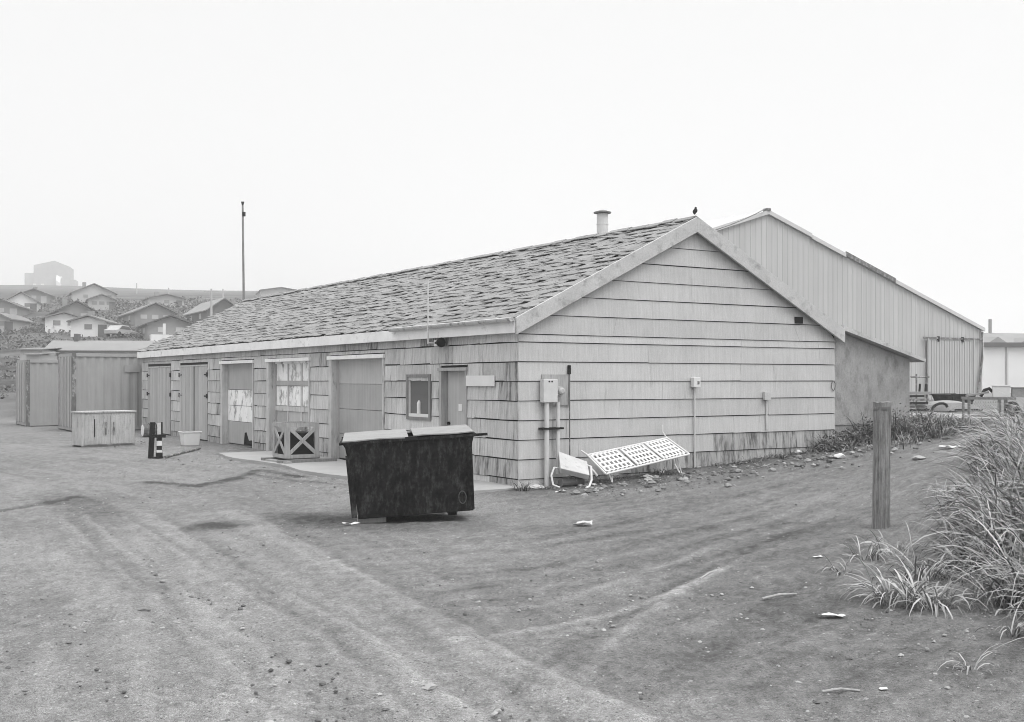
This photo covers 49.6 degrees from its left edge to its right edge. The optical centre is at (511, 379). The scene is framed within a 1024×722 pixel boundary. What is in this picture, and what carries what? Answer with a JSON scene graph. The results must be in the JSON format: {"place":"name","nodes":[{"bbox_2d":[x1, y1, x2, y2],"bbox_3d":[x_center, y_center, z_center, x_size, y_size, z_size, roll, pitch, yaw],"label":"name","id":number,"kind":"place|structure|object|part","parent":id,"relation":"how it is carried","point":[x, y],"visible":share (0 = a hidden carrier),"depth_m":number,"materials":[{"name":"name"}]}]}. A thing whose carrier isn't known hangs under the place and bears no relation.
{"place":"outdoors","nodes":[
{"label":"outdoors","id":0,"kind":"place"},
{"bbox_2d":[218,451,521,493],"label":"pavement","id":1,"kind":"structure","parent":0,"point":[335,469],"depth_m":21.07,"materials":[{"name":"concrete"}]},
{"bbox_2d":[261,421,336,463],"bbox_3d":[-4.324,1.266,22.583,1.220,0.806,1.274,0,0,-32],"label":"wooden crate","id":2,"kind":"object","parent":1,"relation":"on","point":[289,443],"visible":0.99,"depth_m":22.38,"materials":[{"name":"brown wood"}]},
{"bbox_2d":[0,285,1023,721],"bbox_3d":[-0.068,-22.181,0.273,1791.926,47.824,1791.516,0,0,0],"label":"ground","id":3,"kind":"structure","parent":0,"point":[358,611],"depth_m":8.63,"materials":[{"name":"soil"}]},
{"bbox_2d":[0,298,32,315],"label":"house","id":4,"kind":"structure","parent":3,"relation":"on","point":[9,307],"depth_m":149.56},
{"bbox_2d":[10,308,16,314],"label":"door","id":5,"kind":"structure","parent":4,"relation":"in","point":[13,311],"depth_m":149.53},
{"bbox_2d":[0,312,34,332],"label":"house","id":6,"kind":"structure","parent":3,"relation":"on","point":[11,321],"depth_m":124.87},
{"bbox_2d":[4,321,12,331],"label":"door","id":7,"kind":"structure","parent":6,"relation":"in","point":[8,324],"depth_m":123.64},
{"bbox_2d":[5,291,43,311],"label":"house","id":8,"kind":"structure","parent":3,"relation":"on","point":[24,299],"depth_m":162.03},
{"bbox_2d":[30,303,36,311],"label":"door","id":9,"kind":"structure","parent":8,"relation":"in","point":[33,306],"depth_m":162.32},
{"bbox_2d":[16,360,57,426],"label":"shipping container","id":10,"kind":"object","parent":3,"relation":"on","point":[36,392],"visible":0.2,"depth_m":40.63,"materials":[{"name":"metal"}]},
{"bbox_2d":[16,363,20,421],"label":"door","id":11,"kind":"structure","parent":10,"relation":"in","point":[18,366],"depth_m":41.54,"materials":[{"name":"paint"}]},
{"bbox_2d":[21,362,25,422],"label":"door","id":12,"kind":"structure","parent":10,"relation":"in","point":[23,365],"depth_m":40.58,"materials":[{"name":"paint"}]},
{"bbox_2d":[16,348,57,359],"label":"hut","id":13,"kind":"object","parent":3,"relation":"on","point":[31,350],"visible":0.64,"depth_m":49.53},
{"bbox_2d":[23,287,56,302],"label":"house","id":14,"kind":"structure","parent":3,"relation":"on","point":[38,295],"depth_m":188.07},
{"bbox_2d":[41,296,46,302],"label":"door","id":15,"kind":"structure","parent":14,"relation":"in","point":[43,298],"depth_m":188.13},
{"bbox_2d":[23,352,59,359],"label":"hut","id":16,"kind":"object","parent":3,"relation":"on","point":[34,356],"visible":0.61,"depth_m":48.03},
{"bbox_2d":[25,261,77,285],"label":"hilltop block","id":17,"kind":"structure","parent":3,"relation":"on","point":[53,273],"depth_m":469.82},
{"bbox_2d":[42,311,79,332],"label":"house","id":18,"kind":"structure","parent":3,"relation":"on","point":[55,322],"depth_m":122.72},
{"bbox_2d":[53,320,59,324],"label":"window","id":19,"kind":"structure","parent":18,"relation":"in","point":[55,322],"depth_m":122.64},
{"bbox_2d":[46,298,97,315],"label":"house","id":20,"kind":"structure","parent":3,"relation":"on","point":[77,307],"depth_m":137.89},
{"bbox_2d":[67,282,117,301],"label":"house","id":21,"kind":"structure","parent":3,"relation":"on","point":[84,293],"depth_m":193.91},
{"bbox_2d":[66,311,122,336],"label":"house","id":22,"kind":"structure","parent":3,"relation":"on","point":[90,324],"depth_m":116.75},
{"bbox_2d":[84,324,91,328],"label":"window","id":23,"kind":"structure","parent":22,"relation":"in","point":[86,326],"depth_m":116.69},
{"bbox_2d":[98,325,106,336],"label":"door","id":24,"kind":"structure","parent":22,"relation":"in","point":[101,328],"depth_m":116.86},
{"bbox_2d":[58,353,141,430],"bbox_3d":[-12.500,0.410,38.944,6.110,2.580,2.504,0,0,-32],"label":"shipping container","id":25,"kind":"object","parent":3,"relation":"on","point":[96,381],"visible":0.31,"depth_m":36.95,"materials":[{"name":"metal"}]},
{"bbox_2d":[59,357,64,426],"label":"door","id":26,"kind":"structure","parent":25,"relation":"in","point":[61,360],"depth_m":37.54,"materials":[{"name":"paint"}]},
{"bbox_2d":[65,356,71,427],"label":"door","id":27,"kind":"structure","parent":25,"relation":"in","point":[68,360],"depth_m":36.64,"materials":[{"name":"paint"}]},
{"bbox_2d":[84,294,116,309],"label":"house","id":28,"kind":"structure","parent":3,"relation":"on","point":[101,302],"depth_m":169.57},
{"bbox_2d":[109,302,114,309],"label":"door","id":29,"kind":"structure","parent":28,"relation":"in","point":[112,304],"depth_m":170.15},
{"bbox_2d":[45,334,156,353],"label":"building","id":30,"kind":"structure","parent":3,"relation":"on","point":[76,345],"depth_m":52.84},
{"bbox_2d":[70,410,136,447],"bbox_3d":[-10.562,1.256,28.714,1.460,0.913,0.700,0,0,-45],"label":"storage box","id":31,"kind":"object","parent":3,"relation":"on","point":[104,428],"visible":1,"depth_m":28.39,"materials":[{"name":"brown wood"}]},
{"bbox_2d":[85,415,107,444],"bbox_3d":[-10.575,1.275,28.235,0.048,0.730,0.600,0,0,45],"label":"door","id":32,"kind":"structure","parent":31,"relation":"in","point":[101,422],"depth_m":28.23,"materials":[{"name":"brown wood"}]},
{"bbox_2d":[111,415,132,443],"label":"door","id":33,"kind":"structure","parent":31,"relation":"in","point":[121,425],"depth_m":28.71,"materials":[{"name":"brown wood"}]},
{"bbox_2d":[104,325,135,336],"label":"parked car","id":34,"kind":"object","parent":3,"relation":"on","point":[118,330],"visible":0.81,"depth_m":115.31,"materials":[{"name":"white metal"}]},
{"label":"window","id":35,"kind":"part","parent":34,"relation":"part of","materials":[{"name":"grey glass"}]},
{"bbox_2d":[0,295,242,398],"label":"hillside scrub","id":36,"kind":"object","parent":3,"relation":"on","point":[118,305],"visible":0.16,"depth_m":126.57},
{"bbox_2d":[137,607,150,610],"bbox_3d":[-2.701,1.684,8.145,0.098,0.030,0.030,0,0,0],"label":"stone","id":37,"kind":"object","parent":3,"relation":"on","point":[143,608],"visible":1,"depth_m":8.14,"materials":[{"name":"grey stone"}]},
{"bbox_2d":[115,302,178,325],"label":"house","id":38,"kind":"structure","parent":3,"relation":"on","point":[139,316],"depth_m":135.83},
{"bbox_2d":[141,423,156,436],"bbox_3d":[-10.763,1.500,33.098,0.532,0.408,0.414,0,0,-32],"label":"drum","id":39,"kind":"object","parent":3,"relation":"on","point":[145,428],"visible":0.62,"depth_m":32.91,"materials":[{"name":"white paint"}]},
{"bbox_2d":[148,422,165,458],"bbox_3d":[-7.698,1.308,24.047,0.348,0.784,0.195,0,0,-28],"label":"barricade stand","id":40,"kind":"object","parent":3,"relation":"on","point":[159,435],"visible":1,"depth_m":24.02,"materials":[{"name":"black paint"}]},
{"bbox_2d":[140,292,185,307],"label":"house","id":41,"kind":"structure","parent":3,"relation":"on","point":[166,299],"depth_m":178.13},
{"bbox_2d":[135,314,194,341],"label":"house","id":42,"kind":"structure","parent":3,"relation":"on","point":[160,328],"depth_m":112.57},
{"bbox_2d":[164,447,200,457],"bbox_3d":[-7.552,1.667,25.526,0.077,0.061,3.017,0,0,-2],"label":"pole on ground","id":43,"kind":"object","parent":3,"relation":"on","point":[182,452],"visible":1,"depth_m":25.30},
{"bbox_2d":[178,431,201,445],"bbox_3d":[-8.304,1.512,28.613,0.500,0.377,0.430,0,0,-32],"label":"tub","id":44,"kind":"object","parent":3,"relation":"on","point":[189,438],"visible":1,"depth_m":28.46,"materials":[{"name":"white paint"}]},
{"bbox_2d":[182,297,234,322],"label":"house","id":45,"kind":"structure","parent":3,"relation":"on","point":[200,312],"depth_m":138.56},
{"bbox_2d":[204,289,218,315],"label":"utility pole","id":46,"kind":"object","parent":3,"relation":"on","point":[211,298],"visible":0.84,"depth_m":132.79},
{"bbox_2d":[241,201,245,301],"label":"utility pole","id":47,"kind":"object","parent":3,"relation":"on","point":[243,267],"visible":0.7,"depth_m":45.96,"materials":[{"name":"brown wood"}]},
{"bbox_2d":[255,287,296,296],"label":"house","id":48,"kind":"structure","parent":3,"relation":"on","point":[265,292],"depth_m":225.56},
{"bbox_2d":[357,515,385,522],"bbox_3d":[-1.679,1.657,13.265,0.342,0.090,0.160,0,0,-10],"label":"wood block","id":49,"kind":"object","parent":3,"relation":"on","point":[375,520],"depth_m":13.19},
{"bbox_2d":[339,424,487,518],"bbox_3d":[-1.192,1.136,13.571,1.740,1.046,1.140,-4,0,-7],"label":"dumpster","id":50,"kind":"object","parent":3,"relation":"on","point":[414,471],"visible":1,"depth_m":13.09,"materials":[{"name":"black metal"}]},
{"bbox_2d":[422,682,438,689],"bbox_3d":[-0.458,1.686,6.107,0.087,0.044,0.088,0,0,38],"label":"stone","id":51,"kind":"object","parent":3,"relation":"on","point":[429,686],"visible":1,"depth_m":6.08,"materials":[{"name":"stone"}]},
{"bbox_2d":[0,432,1023,721],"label":"gravel","id":52,"kind":"structure","parent":3,"relation":"on","point":[684,480],"depth_m":8.82,"materials":[{"name":"gravel"}]},
{"bbox_2d":[505,477,534,490],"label":"weed clump","id":53,"kind":"object","parent":3,"relation":"on","point":[524,487],"visible":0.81,"depth_m":16.79,"materials":[{"name":"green plant"}]},
{"bbox_2d":[137,210,925,486],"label":"shed","id":54,"kind":"structure","parent":3,"relation":"on","point":[637,328],"depth_m":19.83,"materials":[{"name":"wood"}]},
{"bbox_2d":[147,367,170,433],"bbox_3d":[-11.182,0.645,35.113,0.058,2.050,2.843,0,0,-32],"label":"plank door","id":55,"kind":"structure","parent":54,"relation":"in","point":[159,379],"depth_m":34.92,"materials":[{"name":"grey paint"}]},
{"bbox_2d":[178,367,194,430],"bbox_3d":[-9.545,0.645,32.506,0.058,2.050,1.489,0,0,-32],"label":"plank door","id":56,"kind":"structure","parent":54,"relation":"in","point":[187,374],"depth_m":32.38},
{"bbox_2d":[195,366,207,439],"bbox_3d":[-8.758,0.645,31.252,0.058,2.050,1.229,0,0,-32],"label":"plank door","id":57,"kind":"structure","parent":54,"relation":"in","point":[201,372],"depth_m":31.20,"materials":[{"name":"grey paint"}]},
{"bbox_2d":[219,360,254,447],"bbox_3d":[-7.038,0.625,28.678,0.260,2.250,2.677,0,0,-32],"label":"garage door","id":58,"kind":"structure","parent":54,"relation":"in","point":[237,405],"depth_m":29.02,"materials":[{"name":"paint"}]},
{"bbox_2d":[265,357,310,450],"bbox_3d":[-5.109,0.625,25.593,0.240,2.250,2.803,0,0,-32],"label":"garage door","id":59,"kind":"structure","parent":54,"relation":"in","point":[288,382],"depth_m":25.95,"materials":[{"name":"paint"}]},
{"bbox_2d":[327,354,385,458],"bbox_3d":[-3.098,0.625,22.375,0.235,2.250,2.747,0,0,-32],"label":"garage door","id":60,"kind":"structure","parent":54,"relation":"in","point":[354,381],"depth_m":22.72,"materials":[{"name":"paint"}]},
{"bbox_2d":[417,400,420,413],"bbox_3d":[-1.676,0.490,20.014,0.076,0.240,0.080,0,0,-32],"label":"bottle","id":61,"kind":"object","parent":54,"relation":"on","point":[418,407],"visible":1,"depth_m":19.98,"materials":[{"name":"plastic"}]},
{"bbox_2d":[406,374,432,420],"bbox_3d":[-1.652,0.310,20.008,0.110,0.820,0.951,0,0,-32],"label":"window","id":62,"kind":"structure","parent":54,"relation":"in","point":[420,390],"depth_m":20.00,"materials":[{"name":"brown wood"}]},
{"bbox_2d":[427,280,445,346],"bbox_3d":[-1.297,-1.147,19.148,0.243,1.179,0.365,0,0,-32],"label":"floodlight","id":63,"kind":"object","parent":54,"relation":"attached to","point":[440,342],"visible":1,"depth_m":19.18,"materials":[{"name":"white paint"}]},
{"bbox_2d":[437,367,467,425],"bbox_3d":[-0.955,0.745,18.944,0.195,1.910,1.010,0,0,-32],"label":"door","id":64,"kind":"structure","parent":54,"relation":"in","point":[453,402],"depth_m":19.11,"materials":[{"name":"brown wood"}]},
{"bbox_2d":[466,375,494,385],"bbox_3d":[-0.521,0.016,18.107,0.025,0.174,0.902,0,0,-32],"label":"sign board","id":65,"kind":"object","parent":54,"relation":"attached to","point":[487,380],"visible":1,"depth_m":18.07,"materials":[{"name":"white paint"}]},
{"bbox_2d":[538,374,568,486],"bbox_3d":[0.703,0.797,17.445,0.596,1.765,0.149,0,0,-32],"label":"electric meter","id":66,"kind":"object","parent":54,"relation":"attached to","point":[554,389],"visible":0.98,"depth_m":17.35,"materials":[{"name":"grey metal"}]},
{"bbox_2d":[691,377,700,466],"bbox_3d":[3.148,0.768,19.008,0.150,1.623,0.103,0,0,-32],"label":"junction box","id":67,"kind":"object","parent":54,"relation":"attached to","point":[695,382],"visible":0.94,"depth_m":19.02,"materials":[{"name":"white paint"}]},
{"bbox_2d":[763,392,770,428],"bbox_3d":[4.577,0.551,19.929,0.150,0.675,0.067,0,0,-32],"label":"junction box","id":68,"kind":"object","parent":54,"relation":"attached to","point":[766,396],"visible":1,"depth_m":19.93,"materials":[{"name":"paint"}]},
{"bbox_2d":[528,484,544,488],"bbox_3d":[0.373,1.663,17.188,0.292,0.077,0.264,0,0,-39],"label":"stone","id":69,"kind":"object","parent":3,"relation":"on","point":[536,486],"visible":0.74,"depth_m":17.15,"materials":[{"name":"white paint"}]},
{"bbox_2d":[567,365,570,476],"bbox_3d":[0.911,0.708,17.595,0.056,1.885,0.171,0,0,-1],"label":"rod","id":70,"kind":"object","parent":3,"relation":"on","point":[569,369],"visible":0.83,"depth_m":17.60,"materials":[{"name":"black paint"}]},
{"bbox_2d":[550,452,597,487],"bbox_3d":[0.974,1.401,17.260,0.577,0.554,0.660,0,0,25],"label":"chair","id":71,"kind":"object","parent":3,"relation":"on","point":[577,468],"visible":0.99,"depth_m":17.24,"materials":[{"name":"white paint"}]},
{"bbox_2d":[573,520,591,524],"bbox_3d":[0.822,1.657,12.883,0.220,0.054,0.140,0,0,6],"label":"rag","id":72,"kind":"object","parent":3,"relation":"on","point":[581,522],"visible":1,"depth_m":12.85,"materials":[{"name":"white paint"}]},
{"bbox_2d":[609,473,620,477],"bbox_3d":[1.657,1.576,18.179,0.217,0.130,0.233,0,0,-34],"label":"stone","id":73,"kind":"object","parent":3,"relation":"on","point":[613,475],"visible":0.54,"depth_m":18.10,"materials":[{"name":"stone"}]},
{"bbox_2d":[581,425,689,481],"bbox_3d":[2.021,1.178,17.984,1.818,0.858,0.621,0,0,-34],"label":"bench","id":74,"kind":"object","parent":3,"relation":"on","point":[598,464],"visible":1,"depth_m":17.90,"materials":[{"name":"white paint"}]},
{"bbox_2d":[641,474,653,477],"bbox_3d":[2.202,1.566,17.972,0.235,0.080,0.240,0,0,0],"label":"stone","id":75,"kind":"object","parent":3,"relation":"on","point":[647,475],"visible":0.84,"depth_m":17.88,"materials":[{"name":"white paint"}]},
{"bbox_2d":[527,444,845,488],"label":"wall weeds","id":76,"kind":"object","parent":3,"relation":"on","point":[792,453],"depth_m":19.33,"materials":[{"name":"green plant"}]},
{"bbox_2d":[699,570,716,578],"bbox_3d":[1.718,1.686,9.661,0.020,0.026,0.484,0,0,29],"label":"stick","id":77,"kind":"object","parent":3,"relation":"on","point":[706,574],"visible":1,"depth_m":9.61,"materials":[{"name":"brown wood"}]},
{"bbox_2d":[761,593,796,599],"bbox_3d":[2.086,1.684,8.669,0.368,0.031,0.027,0,0,-32],"label":"stick","id":78,"kind":"object","parent":3,"relation":"on","point":[775,595],"visible":1,"depth_m":8.66,"materials":[{"name":"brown wood"}]},
{"bbox_2d":[818,612,845,616],"bbox_3d":[2.281,1.676,7.909,0.170,0.024,0.090,0,0,-11],"label":"paper scrap","id":79,"kind":"object","parent":3,"relation":"on","point":[833,615],"visible":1,"depth_m":7.91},
{"bbox_2d":[815,430,849,451],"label":"weed bush","id":80,"kind":"object","parent":3,"relation":"on","point":[831,441],"visible":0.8,"depth_m":20.30,"materials":[{"name":"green plant"}]},
{"bbox_2d":[834,453,845,457],"bbox_3d":[5.669,1.312,19.226,0.209,0.086,0.186,0,0,0],"label":"stone","id":81,"kind":"object","parent":3,"relation":"on","point":[840,455],"visible":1,"depth_m":19.15,"materials":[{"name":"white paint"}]},
{"bbox_2d":[822,687,859,691],"bbox_3d":[1.790,1.688,6.040,0.213,0.024,0.023,0,0,-5],"label":"stick","id":82,"kind":"object","parent":3,"relation":"on","point":[838,689],"visible":1,"depth_m":6.04,"materials":[{"name":"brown wood"}]},
{"bbox_2d":[705,208,984,399],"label":"warehouse","id":83,"kind":"structure","parent":3,"relation":"on","point":[840,287],"depth_m":53.36,"materials":[{"name":"grey metal"}]},
{"bbox_2d":[715,208,765,229],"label":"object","id":84,"kind":"object","parent":83,"relation":"attached to","point":[740,220],"visible":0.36,"depth_m":44.73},
{"bbox_2d":[927,336,974,399],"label":"sliding door","id":85,"kind":"structure","parent":83,"relation":"in","point":[950,364],"depth_m":56.38,"materials":[{"name":"grey metal"}]},
{"bbox_2d":[815,553,879,575],"bbox_3d":[2.849,1.647,9.645,0.421,0.323,0.581,0,0,-36],"label":"grass tuft","id":86,"kind":"object","parent":3,"relation":"on","point":[845,568],"visible":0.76,"depth_m":9.68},
{"bbox_2d":[833,426,870,446],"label":"weed bush","id":87,"kind":"object","parent":3,"relation":"on","point":[855,437],"visible":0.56,"depth_m":20.65,"materials":[{"name":"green plant"}]},
{"bbox_2d":[819,536,907,562],"bbox_3d":[3.320,1.626,10.355,0.731,0.392,0.764,0,0,-23],"label":"grass tuft","id":88,"kind":"object","parent":3,"relation":"on","point":[875,555],"visible":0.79,"depth_m":10.34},
{"bbox_2d":[845,413,895,444],"bbox_3d":[6.764,0.932,21.001,1.244,0.649,1.228,0,0,-19],"label":"weed bush","id":89,"kind":"object","parent":3,"relation":"on","point":[865,431],"visible":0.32,"depth_m":20.89,"materials":[{"name":"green plant"}]},
{"bbox_2d":[871,401,890,528],"bbox_3d":[4.093,1.094,12.295,0.211,1.717,0.198,0,0,-14],"label":"wooden post","id":90,"kind":"object","parent":3,"relation":"on","point":[881,465],"visible":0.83,"depth_m":12.21,"materials":[{"name":"grey wood"}]},
{"bbox_2d":[830,542,962,612],"bbox_3d":[2.903,1.565,8.412,1.077,0.684,1.035,0,0,0],"label":"grass tuft","id":91,"kind":"object","parent":3,"relation":"on","point":[884,589],"visible":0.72,"depth_m":8.42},
{"bbox_2d":[850,523,942,555],"bbox_3d":[3.695,1.589,10.849,0.991,0.362,0.985,0,0,0],"label":"grass tuft","id":92,"kind":"object","parent":3,"relation":"on","point":[883,543],"visible":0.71,"depth_m":10.85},
{"bbox_2d":[891,403,917,438],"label":"weed bush","id":93,"kind":"object","parent":3,"relation":"on","point":[902,420],"visible":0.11,"depth_m":21.34,"materials":[{"name":"grey plant"}]},
{"bbox_2d":[810,401,1006,452],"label":"weeds","id":94,"kind":"object","parent":3,"relation":"on","point":[926,428],"visible":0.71,"depth_m":20.67,"materials":[{"name":"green plant"}]},
{"bbox_2d":[911,455,925,459],"bbox_3d":[6.397,1.218,17.448,0.194,0.071,0.216,0,0,-25],"label":"stone","id":95,"kind":"object","parent":3,"relation":"on","point":[917,457],"visible":1,"depth_m":17.39,"materials":[{"name":"stone"}]},
{"bbox_2d":[905,406,937,420],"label":"weed bush","id":96,"kind":"object","parent":3,"relation":"on","point":[922,415],"visible":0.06,"depth_m":21.83,"materials":[{"name":"grey plant"}]},
{"bbox_2d":[876,529,976,586],"bbox_3d":[3.535,1.569,9.451,0.949,0.594,1.025,0,0,0],"label":"grass tuft","id":97,"kind":"object","parent":3,"relation":"on","point":[914,572],"visible":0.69,"depth_m":9.41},
{"bbox_2d":[871,556,988,618],"bbox_3d":[3.070,1.603,8.348,0.886,0.524,1.008,0,0,0],"label":"grass tuft","id":98,"kind":"object","parent":3,"relation":"on","point":[935,601],"visible":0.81,"depth_m":8.22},
{"bbox_2d":[911,479,970,498],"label":"grass tuft","id":99,"kind":"object","parent":3,"relation":"on","point":[937,488],"visible":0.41,"depth_m":13.53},
{"bbox_2d":[917,400,982,410],"bbox_3d":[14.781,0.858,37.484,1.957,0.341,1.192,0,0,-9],"label":"car","id":100,"kind":"object","parent":3,"relation":"on","point":[948,405],"visible":0.73,"depth_m":37.05,"materials":[{"name":"white metal"}]},
{"bbox_2d":[885,392,1023,648],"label":"tall grass","id":101,"kind":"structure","parent":3,"relation":"on","point":[991,541],"depth_m":10.43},
{"bbox_2d":[910,411,1013,419],"bbox_3d":[11.003,1.229,34.067,6.300,0.330,6.600,0,0,-5],"label":"concrete pad","id":102,"kind":"object","parent":3,"relation":"on","point":[960,415],"visible":0.07,"depth_m":34.12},
{"bbox_2d":[910,395,928,411],"bbox_3d":[13.220,0.766,36.493,0.841,0.540,0.662,0,0,-11],"label":"plank stack","id":103,"kind":"object","parent":102,"relation":"on","point":[913,405],"visible":0.51,"depth_m":36.26,"materials":[{"name":"grey wood"}]},
{"bbox_2d":[910,374,930,411],"bbox_3d":[13.619,0.442,37.292,0.850,1.274,0.400,0,0,-6],"label":"pipe rack","id":104,"kind":"object","parent":102,"relation":"on","point":[924,392],"visible":0.88,"depth_m":37.26,"materials":[{"name":"grey metal"}]},
{"bbox_2d":[937,643,1008,674],"bbox_3d":[2.730,1.671,6.514,0.497,0.270,0.323,0,0,11],"label":"grass tuft","id":105,"kind":"object","parent":3,"relation":"on","point":[969,667],"visible":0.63,"depth_m":6.52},
{"bbox_2d":[961,397,1019,421],"bbox_3d":[12.549,0.775,29.132,1.389,0.648,0.930,0,0,21],"label":"frame cart","id":106,"kind":"object","parent":3,"relation":"on","point":[999,399],"visible":0.69,"depth_m":28.84,"materials":[{"name":"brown metal"}]},
{"bbox_2d":[965,391,988,396],"bbox_3d":[12.269,0.371,29.250,0.568,0.149,0.160,0,0,10],"label":"loose board","id":107,"kind":"object","parent":106,"relation":"on","point":[979,393],"visible":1,"depth_m":29.18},
{"bbox_2d":[979,387,991,396],"bbox_3d":[12.511,0.321,29.260,0.369,0.268,0.110,0,0,0],"label":"bent pipe","id":108,"kind":"object","parent":106,"relation":"on","point":[987,389],"visible":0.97,"depth_m":29.22,"materials":[{"name":"black paint"}]},
{"bbox_2d":[991,385,1010,396],"bbox_3d":[12.819,0.293,29.068,0.460,0.315,0.440,0,0,21],"label":"white box","id":109,"kind":"object","parent":106,"relation":"on","point":[997,390],"visible":0.99,"depth_m":28.88,"materials":[{"name":"paint"}]},
{"bbox_2d":[1010,387,1023,396],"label":"pale carton","id":110,"kind":"object","parent":106,"relation":"on","point":[1018,391],"visible":0.97,"depth_m":28.78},
{"bbox_2d":[975,600,1023,638],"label":"grass tuft","id":111,"kind":"object","parent":3,"relation":"on","point":[1018,628],"visible":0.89,"depth_m":7.35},
{"bbox_2d":[983,342,1023,392],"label":"white hut","id":112,"kind":"object","parent":3,"relation":"on","point":[1003,363],"visible":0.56,"depth_m":83.98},
{"bbox_2d":[983,319,1023,341],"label":"roof","id":113,"kind":"structure","parent":112,"relation":"attached to","point":[989,336],"depth_m":121.92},
{"bbox_2d":[1008,352,1023,389],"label":"door","id":114,"kind":"structure","parent":112,"relation":"in","point":[1015,359],"depth_m":84.00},
{"bbox_2d":[0,0,1023,332],"label":"sky","id":115,"kind":"structure","parent":0,"point":[356,139],"materials":[{"name":"white"}]},
{"bbox_2d":[931,393,975,404],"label":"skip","id":116,"kind":"object","parent":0,"point":[948,396],"visible":0.44,"depth_m":40.70,"materials":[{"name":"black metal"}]}
]}

